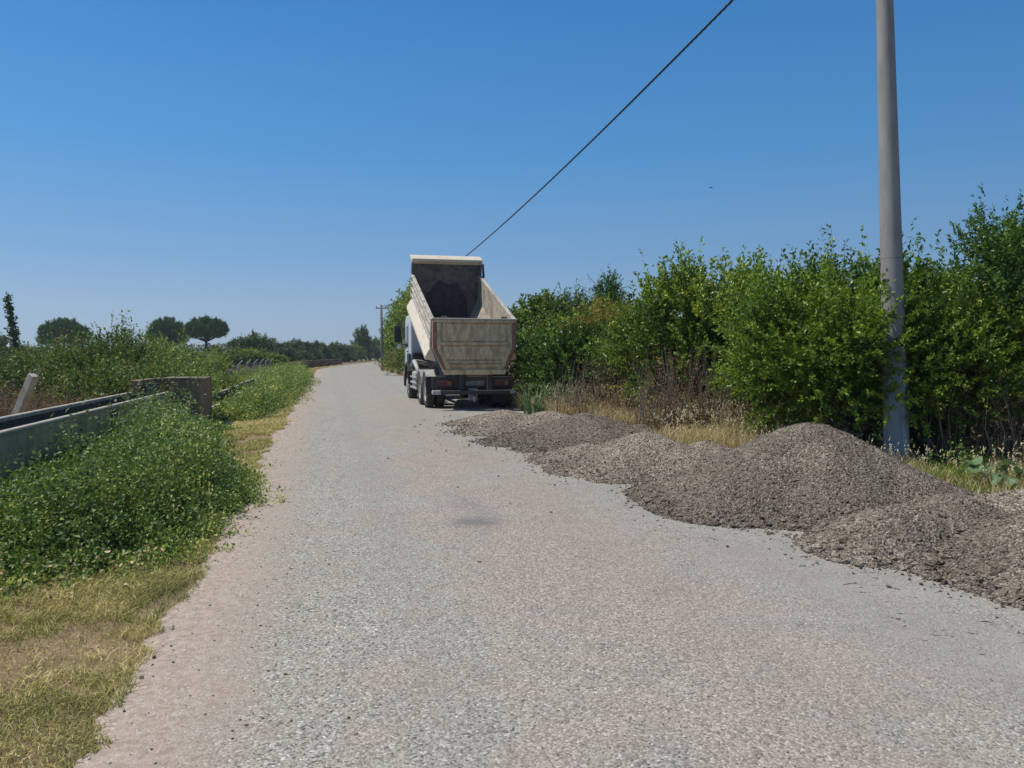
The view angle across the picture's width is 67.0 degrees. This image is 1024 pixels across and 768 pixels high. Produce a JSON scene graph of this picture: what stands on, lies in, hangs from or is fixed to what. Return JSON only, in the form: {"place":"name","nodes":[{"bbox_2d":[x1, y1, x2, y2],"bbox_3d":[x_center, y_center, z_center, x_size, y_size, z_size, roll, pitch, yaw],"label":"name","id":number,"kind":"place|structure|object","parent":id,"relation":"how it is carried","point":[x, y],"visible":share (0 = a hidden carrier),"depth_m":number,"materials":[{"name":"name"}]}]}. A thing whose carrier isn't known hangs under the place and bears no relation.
{"place":"outdoors","nodes":[
{"label":"outdoors","id":0,"kind":"place"},
{"bbox_2d":[0,529,217,767],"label":"verge grass","id":1,"kind":"structure","parent":0,"point":[98,600],"depth_m":4.19,"materials":[{"name":"plant"}]},
{"bbox_2d":[0,364,278,407],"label":"field grass","id":2,"kind":"structure","parent":0,"point":[233,367],"depth_m":73.06,"materials":[{"name":"green plant"}]},
{"bbox_2d":[0,354,1023,767],"bbox_3d":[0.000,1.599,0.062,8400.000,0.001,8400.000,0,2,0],"label":"ground","id":3,"kind":"structure","parent":0,"point":[48,654],"depth_m":4.09,"materials":[{"name":"brown soil"}]},
{"bbox_2d":[0,333,12,358],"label":"orchard tree","id":4,"kind":"object","parent":3,"relation":"on","point":[3,341],"visible":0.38,"depth_m":84.85,"materials":[{"name":"green plant"}]},
{"bbox_2d":[1,291,23,368],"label":"ivy snag","id":5,"kind":"object","parent":3,"relation":"on","point":[14,334],"visible":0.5,"depth_m":45.87,"materials":[{"name":"green plant"}]},
{"bbox_2d":[11,365,39,414],"bbox_3d":[-8.980,0.415,14.120,0.883,1.530,0.140,1,2,16],"label":"concrete post","id":6,"kind":"object","parent":3,"relation":"on","point":[26,393],"visible":0.66,"depth_m":14.02,"materials":[{"name":"concrete"}]},
{"bbox_2d":[0,332,57,406],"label":"wild shrub","id":7,"kind":"object","parent":3,"relation":"on","point":[4,373],"visible":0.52,"depth_m":19.23,"materials":[{"name":"green plant"}]},
{"bbox_2d":[10,347,50,408],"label":"bush","id":8,"kind":"object","parent":3,"relation":"on","point":[26,355],"visible":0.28,"depth_m":20.92,"materials":[{"name":"green plant"}]},
{"bbox_2d":[19,344,43,355],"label":"orchard tree","id":9,"kind":"object","parent":3,"relation":"on","point":[24,348],"visible":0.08,"depth_m":94.44,"materials":[{"name":"green plant"}]},
{"bbox_2d":[0,338,79,405],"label":"wild shrub","id":10,"kind":"object","parent":3,"relation":"on","point":[17,357],"visible":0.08,"depth_m":21.89,"materials":[{"name":"green plant"}]},
{"bbox_2d":[0,326,95,403],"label":"wild shrub","id":11,"kind":"object","parent":3,"relation":"on","point":[33,352],"visible":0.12,"depth_m":22.06,"materials":[{"name":"green plant"}]},
{"bbox_2d":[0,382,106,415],"bbox_3d":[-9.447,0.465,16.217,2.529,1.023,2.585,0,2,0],"label":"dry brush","id":12,"kind":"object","parent":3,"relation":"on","point":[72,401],"visible":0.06,"depth_m":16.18,"materials":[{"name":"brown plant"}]},
{"bbox_2d":[0,376,115,416],"bbox_3d":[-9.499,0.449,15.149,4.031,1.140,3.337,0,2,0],"label":"dry brush","id":13,"kind":"object","parent":3,"relation":"on","point":[3,412],"visible":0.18,"depth_m":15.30,"materials":[{"name":"brown plant"}]},
{"bbox_2d":[0,437,118,533],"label":"bramble","id":14,"kind":"object","parent":3,"relation":"on","point":[17,482],"visible":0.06,"depth_m":7.78,"materials":[{"name":"green plant"}]},
{"bbox_2d":[35,316,91,350],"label":"umbrella pine","id":15,"kind":"object","parent":3,"relation":"on","point":[54,327],"visible":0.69,"depth_m":116.13,"materials":[{"name":"green plant"}]},
{"bbox_2d":[12,320,141,402],"bbox_3d":[-11.737,-0.486,21.394,3.384,2.536,3.602,0,2,0],"label":"wild shrub","id":16,"kind":"object","parent":3,"relation":"on","point":[57,349],"visible":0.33,"depth_m":21.02,"materials":[{"name":"green plant"}]},
{"bbox_2d":[0,534,163,604],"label":"dry stems","id":17,"kind":"object","parent":3,"relation":"on","point":[71,578],"visible":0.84,"depth_m":5.15,"materials":[{"name":"green plant"}]},
{"bbox_2d":[0,392,168,481],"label":"irrigation channel","id":18,"kind":"object","parent":3,"relation":"on","point":[17,430],"visible":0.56,"depth_m":9.71,"materials":[{"name":"concrete"}]},
{"bbox_2d":[12,352,171,407],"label":"wild shrub","id":19,"kind":"object","parent":3,"relation":"on","point":[117,382],"visible":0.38,"depth_m":16.85,"materials":[{"name":"green plant"}]},
{"bbox_2d":[82,328,119,373],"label":"leafy shoot","id":20,"kind":"object","parent":3,"relation":"on","point":[88,339],"visible":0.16,"depth_m":21.75,"materials":[{"name":"green plant"}]},
{"bbox_2d":[59,309,188,395],"bbox_3d":[-11.173,-0.716,22.576,3.308,2.907,3.628,2,3,45],"label":"wild shrub","id":21,"kind":"object","parent":3,"relation":"on","point":[126,340],"visible":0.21,"depth_m":22.18,"materials":[{"name":"green plant"}]},
{"bbox_2d":[104,315,147,364],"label":"leafy shoot","id":22,"kind":"object","parent":3,"relation":"on","point":[121,332],"visible":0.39,"depth_m":22.23,"materials":[{"name":"green plant"}]},
{"bbox_2d":[75,349,192,394],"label":"wild shrub","id":23,"kind":"object","parent":3,"relation":"on","point":[157,370],"visible":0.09,"depth_m":19.05,"materials":[{"name":"green plant"}]},
{"bbox_2d":[0,347,290,606],"bbox_3d":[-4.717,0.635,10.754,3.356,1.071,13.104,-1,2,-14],"label":"weeds","id":24,"kind":"object","parent":3,"relation":"on","point":[199,490],"visible":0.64,"depth_m":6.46,"materials":[{"name":"green plant"}]},
{"bbox_2d":[11,406,294,565],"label":"verge grass","id":25,"kind":"structure","parent":3,"relation":"on","point":[268,425],"depth_m":13.52,"materials":[{"name":"plant"}]},
{"bbox_2d":[144,316,189,346],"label":"umbrella pine","id":26,"kind":"object","parent":3,"relation":"on","point":[166,327],"visible":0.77,"depth_m":120.38,"materials":[{"name":"green plant"}]},
{"bbox_2d":[129,377,211,419],"bbox_3d":[-7.383,0.412,16.860,1.400,1.165,1.620,-1,2,-13],"label":"concrete block","id":27,"kind":"object","parent":3,"relation":"on","point":[205,383],"visible":0.43,"depth_m":16.23,"materials":[{"name":"grey concrete"}]},
{"bbox_2d":[122,322,225,385],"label":"wild shrub","id":28,"kind":"object","parent":3,"relation":"on","point":[175,349],"visible":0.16,"depth_m":25.05,"materials":[{"name":"green plant"}]},
{"bbox_2d":[153,344,232,404],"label":"wild shrub","id":29,"kind":"object","parent":3,"relation":"on","point":[193,372],"visible":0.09,"depth_m":21.60,"materials":[{"name":"green plant"}]},
{"bbox_2d":[6,343,380,358],"bbox_3d":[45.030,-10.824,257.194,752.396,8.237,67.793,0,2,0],"label":"distant woods","id":30,"kind":"object","parent":3,"relation":"on","point":[200,350],"visible":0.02,"depth_m":249.09,"materials":[{"name":"green plant"}]},
{"bbox_2d":[180,350,208,362],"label":"orchard tree","id":31,"kind":"object","parent":3,"relation":"on","point":[197,354],"visible":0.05,"depth_m":79.45,"materials":[{"name":"green plant"}]},
{"bbox_2d":[180,314,229,348],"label":"umbrella pine","id":32,"kind":"object","parent":3,"relation":"on","point":[207,327],"visible":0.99,"depth_m":118.36,"materials":[{"name":"green plant"}]},
{"bbox_2d":[166,344,246,391],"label":"wild shrub","id":33,"kind":"object","parent":3,"relation":"on","point":[223,367],"visible":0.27,"depth_m":28.71,"materials":[{"name":"green plant"}]},
{"bbox_2d":[201,345,236,353],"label":"orchard tree","id":34,"kind":"object","parent":3,"relation":"on","point":[219,350],"visible":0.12,"depth_m":96.89,"materials":[{"name":"green plant"}]},
{"bbox_2d":[201,349,255,370],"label":"orchard tree","id":35,"kind":"object","parent":3,"relation":"on","point":[236,357],"visible":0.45,"depth_m":73.43,"materials":[{"name":"green plant"}]},
{"bbox_2d":[224,338,240,349],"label":"orchard tree","id":36,"kind":"object","parent":3,"relation":"on","point":[231,342],"visible":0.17,"depth_m":107.27,"materials":[{"name":"green plant"}]},
{"bbox_2d":[212,376,261,408],"bbox_3d":[-13.169,-0.171,41.574,0.812,0.910,49.026,-1,2,-13],"label":"irrigation channel","id":37,"kind":"object","parent":3,"relation":"on","point":[221,394],"visible":0.06,"depth_m":27.30,"materials":[{"name":"concrete"}]},
{"bbox_2d":[213,368,269,392],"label":"weeds","id":38,"kind":"object","parent":3,"relation":"on","point":[247,377],"visible":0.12,"depth_m":42.57,"materials":[{"name":"green plant"}]},
{"bbox_2d":[214,358,273,380],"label":"wire fence","id":39,"kind":"object","parent":3,"relation":"on","point":[247,365],"visible":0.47,"depth_m":49.41,"materials":[{"name":"metal"}]},
{"bbox_2d":[230,347,270,366],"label":"orchard tree","id":40,"kind":"object","parent":3,"relation":"on","point":[257,354],"visible":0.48,"depth_m":83.26,"materials":[{"name":"green plant"}]},
{"bbox_2d":[233,329,279,353],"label":"orchard tree","id":41,"kind":"object","parent":3,"relation":"on","point":[254,341],"visible":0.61,"depth_m":98.79,"materials":[{"name":"green plant"}]},
{"bbox_2d":[210,360,320,422],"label":"weeds","id":42,"kind":"object","parent":3,"relation":"on","point":[275,388],"visible":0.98,"depth_m":22.64,"materials":[{"name":"green plant"}]},
{"bbox_2d":[251,352,290,366],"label":"orchard tree","id":43,"kind":"object","parent":3,"relation":"on","point":[278,358],"visible":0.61,"depth_m":84.31,"materials":[{"name":"green plant"}]},
{"bbox_2d":[266,342,286,353],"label":"orchard tree","id":44,"kind":"object","parent":3,"relation":"on","point":[279,345],"visible":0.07,"depth_m":111.68,"materials":[{"name":"green plant"}]},
{"bbox_2d":[264,346,304,362],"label":"orchard tree","id":45,"kind":"object","parent":3,"relation":"on","point":[290,352],"visible":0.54,"depth_m":92.44,"materials":[{"name":"green plant"}]},
{"bbox_2d":[255,366,328,417],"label":"verge grass","id":46,"kind":"structure","parent":3,"relation":"on","point":[314,369],"depth_m":23.39,"materials":[{"name":"green plant"}]},
{"bbox_2d":[282,337,306,349],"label":"orchard tree","id":47,"kind":"object","parent":3,"relation":"on","point":[287,343],"visible":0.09,"depth_m":117.30,"materials":[{"name":"green plant"}]},
{"bbox_2d":[294,350,316,360],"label":"orchard tree","id":48,"kind":"object","parent":3,"relation":"on","point":[305,353],"visible":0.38,"depth_m":105.65,"materials":[{"name":"green plant"}]},
{"bbox_2d":[290,341,325,359],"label":"orchard tree","id":49,"kind":"object","parent":3,"relation":"on","point":[310,348],"visible":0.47,"depth_m":109.50,"materials":[{"name":"green plant"}]},
{"bbox_2d":[290,359,341,367],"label":"channel wall","id":50,"kind":"structure","parent":3,"relation":"on","point":[315,363],"depth_m":92.91,"materials":[{"name":"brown concrete"}]},
{"bbox_2d":[312,339,330,358],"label":"orchard tree","id":51,"kind":"object","parent":3,"relation":"on","point":[321,345],"visible":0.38,"depth_m":124.28,"materials":[{"name":"green plant"}]},
{"bbox_2d":[322,351,334,359],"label":"orchard tree","id":52,"kind":"object","parent":3,"relation":"on","point":[330,356],"visible":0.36,"depth_m":124.24,"materials":[{"name":"green plant"}]},
{"bbox_2d":[323,345,341,358],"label":"orchard tree","id":53,"kind":"object","parent":3,"relation":"on","point":[333,350],"visible":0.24,"depth_m":129.25,"materials":[{"name":"green plant"}]},
{"bbox_2d":[329,341,351,359],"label":"orchard tree","id":54,"kind":"object","parent":3,"relation":"on","point":[343,350],"visible":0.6,"depth_m":138.99,"materials":[{"name":"green plant"}]},
{"bbox_2d":[344,347,357,361],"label":"orchard tree","id":55,"kind":"object","parent":3,"relation":"on","point":[354,353],"visible":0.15,"depth_m":151.89,"materials":[{"name":"green plant"}]},
{"bbox_2d":[348,343,366,361],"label":"orchard tree","id":56,"kind":"object","parent":3,"relation":"on","point":[358,351],"visible":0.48,"depth_m":161.22,"materials":[{"name":"green plant"}]},
{"bbox_2d":[350,323,374,360],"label":"orchard tree","id":57,"kind":"object","parent":3,"relation":"on","point":[362,337],"visible":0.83,"depth_m":173.12,"materials":[{"name":"green plant"}]},
{"bbox_2d":[367,341,380,360],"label":"orchard tree","id":58,"kind":"object","parent":3,"relation":"on","point":[375,350],"visible":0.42,"depth_m":186.90,"materials":[{"name":"green plant"}]},
{"bbox_2d":[371,336,385,359],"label":"orchard tree","id":59,"kind":"object","parent":3,"relation":"on","point":[378,342],"visible":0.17,"depth_m":202.47,"materials":[{"name":"green plant"}]},
{"bbox_2d":[376,305,385,370],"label":"utility pole","id":60,"kind":"object","parent":3,"relation":"on","point":[381,332],"visible":0.96,"depth_m":73.76,"materials":[{"name":"brown wood"}]},
{"bbox_2d":[377,311,400,355],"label":"roadside tree","id":61,"kind":"object","parent":3,"relation":"on","point":[386,345],"visible":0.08,"depth_m":82.70,"materials":[{"name":"green plant"}]},
{"bbox_2d":[374,338,404,374],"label":"roadside shrub","id":62,"kind":"object","parent":3,"relation":"on","point":[392,363],"visible":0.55,"depth_m":57.35,"materials":[{"name":"green plant"}]},
{"bbox_2d":[379,344,403,371],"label":"roadside shrub","id":63,"kind":"object","parent":3,"relation":"on","point":[391,358],"visible":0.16,"depth_m":65.47,"materials":[{"name":"green plant"}]},
{"bbox_2d":[383,296,404,336],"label":"roadside tree","id":64,"kind":"object","parent":3,"relation":"on","point":[388,308],"visible":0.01,"depth_m":93.05,"materials":[{"name":"green plant"}]},
{"bbox_2d":[379,278,410,349],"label":"roadside tree","id":65,"kind":"object","parent":3,"relation":"on","point":[388,323],"visible":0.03,"depth_m":77.07,"materials":[{"name":"green plant"}]},
{"bbox_2d":[385,286,410,358],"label":"roadside tree","id":66,"kind":"object","parent":3,"relation":"on","point":[405,314],"visible":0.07,"depth_m":65.21,"materials":[{"name":"green plant"}]},
{"bbox_2d":[380,364,517,382],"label":"dry grass","id":67,"kind":"structure","parent":3,"relation":"on","point":[402,373],"depth_m":62.19,"materials":[{"name":"beige plant"}]},
{"bbox_2d":[507,286,573,387],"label":"bush","id":68,"kind":"object","parent":3,"relation":"on","point":[522,314],"visible":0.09,"depth_m":29.62,"materials":[{"name":"green plant"}]},
{"bbox_2d":[511,371,583,414],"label":"reed clump","id":69,"kind":"object","parent":3,"relation":"on","point":[535,405],"visible":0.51,"depth_m":19.80,"materials":[{"name":"green plant"}]},
{"bbox_2d":[506,300,620,411],"bbox_3d":[1.768,-0.771,21.689,3.635,3.102,3.431,-1,2,-22],"label":"bush","id":70,"kind":"object","parent":3,"relation":"on","point":[548,351],"visible":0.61,"depth_m":20.88,"materials":[{"name":"green plant"}]},
{"bbox_2d":[507,292,626,392],"bbox_3d":[2.188,-1.070,23.970,5.163,3.528,5.121,0,2,0],"label":"bush","id":71,"kind":"object","parent":3,"relation":"on","point":[519,360],"visible":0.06,"depth_m":23.43,"materials":[{"name":"green plant"}]},
{"bbox_2d":[545,278,593,309],"bbox_3d":[2.346,-1.835,30.005,2.585,4.554,2.488,0,2,0],"label":"slender tree","id":72,"kind":"object","parent":3,"relation":"on","point":[569,297],"visible":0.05,"depth_m":29.93,"materials":[{"name":"green plant"}]},
{"bbox_2d":[516,288,636,378],"bbox_3d":[3.059,-1.568,29.093,5.432,4.126,5.120,-2,3,-36],"label":"bush","id":73,"kind":"object","parent":3,"relation":"on","point":[560,307],"visible":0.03,"depth_m":28.21,"materials":[{"name":"green plant"}]},
{"bbox_2d":[552,280,634,387],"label":"yellowing shrub","id":74,"kind":"object","parent":3,"relation":"on","point":[599,316],"visible":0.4,"depth_m":21.29,"materials":[{"name":"green plant"}]},
{"bbox_2d":[576,266,629,319],"bbox_3d":[3.354,-1.812,27.021,2.556,4.742,2.712,0,2,0],"label":"slender tree","id":75,"kind":"object","parent":3,"relation":"on","point":[611,288],"visible":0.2,"depth_m":26.53,"materials":[{"name":"green plant"}]},
{"bbox_2d":[542,351,664,418],"bbox_3d":[2.411,0.026,18.406,3.400,1.728,2.433,0,2,0],"label":"dry brush","id":76,"kind":"object","parent":3,"relation":"on","point":[577,404],"visible":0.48,"depth_m":18.30,"materials":[{"name":"brown plant"}]},
{"bbox_2d":[557,312,681,396],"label":"bush","id":77,"kind":"object","parent":3,"relation":"on","point":[605,332],"visible":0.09,"depth_m":20.61,"materials":[{"name":"green plant"}]},
{"bbox_2d":[573,297,730,407],"bbox_3d":[4.114,-0.668,19.636,4.996,3.065,3.974,0,2,0],"label":"bush","id":78,"kind":"object","parent":3,"relation":"on","point":[610,365],"visible":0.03,"depth_m":19.58,"materials":[{"name":"green plant"}]},
{"bbox_2d":[620,343,752,434],"bbox_3d":[3.337,0.120,14.745,2.856,1.823,2.206,1,2,13],"label":"dry brush","id":79,"kind":"object","parent":3,"relation":"on","point":[669,400],"visible":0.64,"depth_m":14.79,"materials":[{"name":"brown plant"}]},
{"bbox_2d":[582,236,812,415],"bbox_3d":[4.315,-1.135,17.136,5.444,4.184,4.897,0,2,0],"label":"bush","id":80,"kind":"object","parent":3,"relation":"on","point":[692,298],"visible":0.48,"depth_m":16.62,"materials":[{"name":"green plant"}]},
{"bbox_2d":[692,389,815,433],"bbox_3d":[4.610,0.549,14.479,2.684,0.989,2.113,0,2,0],"label":"dry brush","id":81,"kind":"object","parent":3,"relation":"on","point":[740,410],"visible":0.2,"depth_m":14.34,"materials":[{"name":"beige plant"}]},
{"bbox_2d":[506,386,1023,494],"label":"dry grass","id":82,"kind":"structure","parent":3,"relation":"on","point":[687,435],"depth_m":13.45,"materials":[{"name":"beige plant"}]},
{"bbox_2d":[513,377,1023,480],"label":"seed heads","id":83,"kind":"object","parent":3,"relation":"on","point":[873,434],"visible":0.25,"depth_m":13.28,"materials":[{"name":"beige plant"}]},
{"bbox_2d":[700,268,849,410],"bbox_3d":[6.520,-0.939,18.190,4.924,3.712,4.326,0,2,0],"label":"bush","id":84,"kind":"object","parent":3,"relation":"on","point":[746,392],"depth_m":17.65,"materials":[{"name":"green plant"}]},
{"bbox_2d":[656,397,1023,471],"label":"undergrowth","id":85,"kind":"object","parent":3,"relation":"on","point":[969,455],"visible":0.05,"depth_m":11.01,"materials":[{"name":"green plant"}]},
{"bbox_2d":[708,218,1023,452],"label":"bush","id":86,"kind":"object","parent":3,"relation":"on","point":[822,339],"visible":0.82,"depth_m":11.75,"materials":[{"name":"green plant"}]},
{"bbox_2d":[876,0,909,460],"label":"utility pole","id":87,"kind":"object","parent":3,"relation":"on","point":[896,428],"visible":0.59,"depth_m":11.20,"materials":[{"name":"concrete"}]},
{"bbox_2d":[381,0,733,306],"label":"overhead cable","id":88,"kind":"object","parent":87,"relation":"attached to","point":[671,61],"visible":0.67,"depth_m":19.39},
{"bbox_2d":[816,402,1010,448],"bbox_3d":[6.970,0.568,13.375,3.267,1.037,2.266,0,2,0],"label":"dry brush","id":89,"kind":"object","parent":3,"relation":"on","point":[918,430],"depth_m":13.08,"materials":[{"name":"brown plant"}]},
{"bbox_2d":[842,262,1023,456],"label":"bush","id":90,"kind":"object","parent":3,"relation":"on","point":[983,356],"visible":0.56,"depth_m":11.24,"materials":[{"name":"green plant"}]},
{"bbox_2d":[907,183,1023,435],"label":"bush","id":91,"kind":"object","parent":3,"relation":"on","point":[1001,256],"visible":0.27,"depth_m":12.15,"materials":[{"name":"green plant"}]},
{"bbox_2d":[908,365,1023,462],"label":"dry brush","id":92,"kind":"object","parent":3,"relation":"on","point":[1003,434],"visible":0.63,"depth_m":11.28,"materials":[{"name":"brown plant"}]},
{"bbox_2d":[910,429,1023,489],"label":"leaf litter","id":93,"kind":"object","parent":3,"relation":"on","point":[947,459],"visible":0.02,"depth_m":11.56,"materials":[{"name":"plant"}]},
{"bbox_2d":[957,456,1023,486],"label":"broad leaf plant","id":94,"kind":"object","parent":3,"relation":"on","point":[972,468],"visible":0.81,"depth_m":9.19,"materials":[{"name":"green plant"}]},
{"bbox_2d":[0,0,1023,349],"label":"sky","id":95,"kind":"structure","parent":0,"point":[278,169],"materials":[{"name":"blue"}]},
{"bbox_2d":[74,362,1023,767],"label":"road","id":96,"kind":"structure","parent":0,"point":[574,628],"depth_m":4.32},
{"bbox_2d":[86,406,382,763],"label":"pebbles","id":97,"kind":"object","parent":96,"relation":"on","point":[205,714],"visible":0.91,"depth_m":4.80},
{"bbox_2d":[394,255,516,407],"bbox_3d":[-1.984,-1.896,25.558,3.140,5.026,8.205,-1,2,-13],"label":"dump truck","id":98,"kind":"object","parent":96,"relation":"on","point":[460,329],"visible":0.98,"depth_m":22.92,"materials":[{"name":"metal"}]},
{"bbox_2d":[443,409,568,435],"bbox_3d":[0.688,0.787,16.836,4.635,0.377,4.275,0,2,0],"label":"gravel pile","id":99,"kind":"object","parent":96,"relation":"on","point":[499,422],"visible":0.55,"depth_m":16.80,"materials":[{"name":"grey gravel"}]},
{"bbox_2d":[465,413,661,453],"bbox_3d":[1.230,0.812,14.082,4.040,0.542,4.040,0,2,0],"label":"gravel pile","id":100,"kind":"object","parent":96,"relation":"on","point":[564,432],"visible":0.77,"depth_m":13.61,"materials":[{"name":"grey gravel"}]},
{"bbox_2d":[519,431,731,485],"bbox_3d":[1.960,0.940,10.937,3.710,0.531,3.325,0,2,0],"label":"gravel pile","id":101,"kind":"object","parent":96,"relation":"on","point":[639,457],"visible":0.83,"depth_m":10.36,"materials":[{"name":"grey gravel"}]},
{"bbox_2d":[614,422,980,544],"bbox_3d":[3.247,0.858,8.487,4.284,0.885,4.284,0,2,0],"label":"gravel pile","id":102,"kind":"object","parent":96,"relation":"on","point":[801,477],"visible":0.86,"depth_m":7.63,"materials":[{"name":"grey gravel"}]},
{"bbox_2d":[765,488,1023,665],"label":"gravel pile","id":103,"kind":"object","parent":96,"relation":"on","point":[972,544],"visible":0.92,"depth_m":5.94,"materials":[{"name":"grey gravel"}]},
{"bbox_2d":[387,415,1023,678],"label":"loose gravel","id":104,"kind":"structure","parent":0,"point":[788,535],"depth_m":6.80,"materials":[{"name":"grey gravel"}]},
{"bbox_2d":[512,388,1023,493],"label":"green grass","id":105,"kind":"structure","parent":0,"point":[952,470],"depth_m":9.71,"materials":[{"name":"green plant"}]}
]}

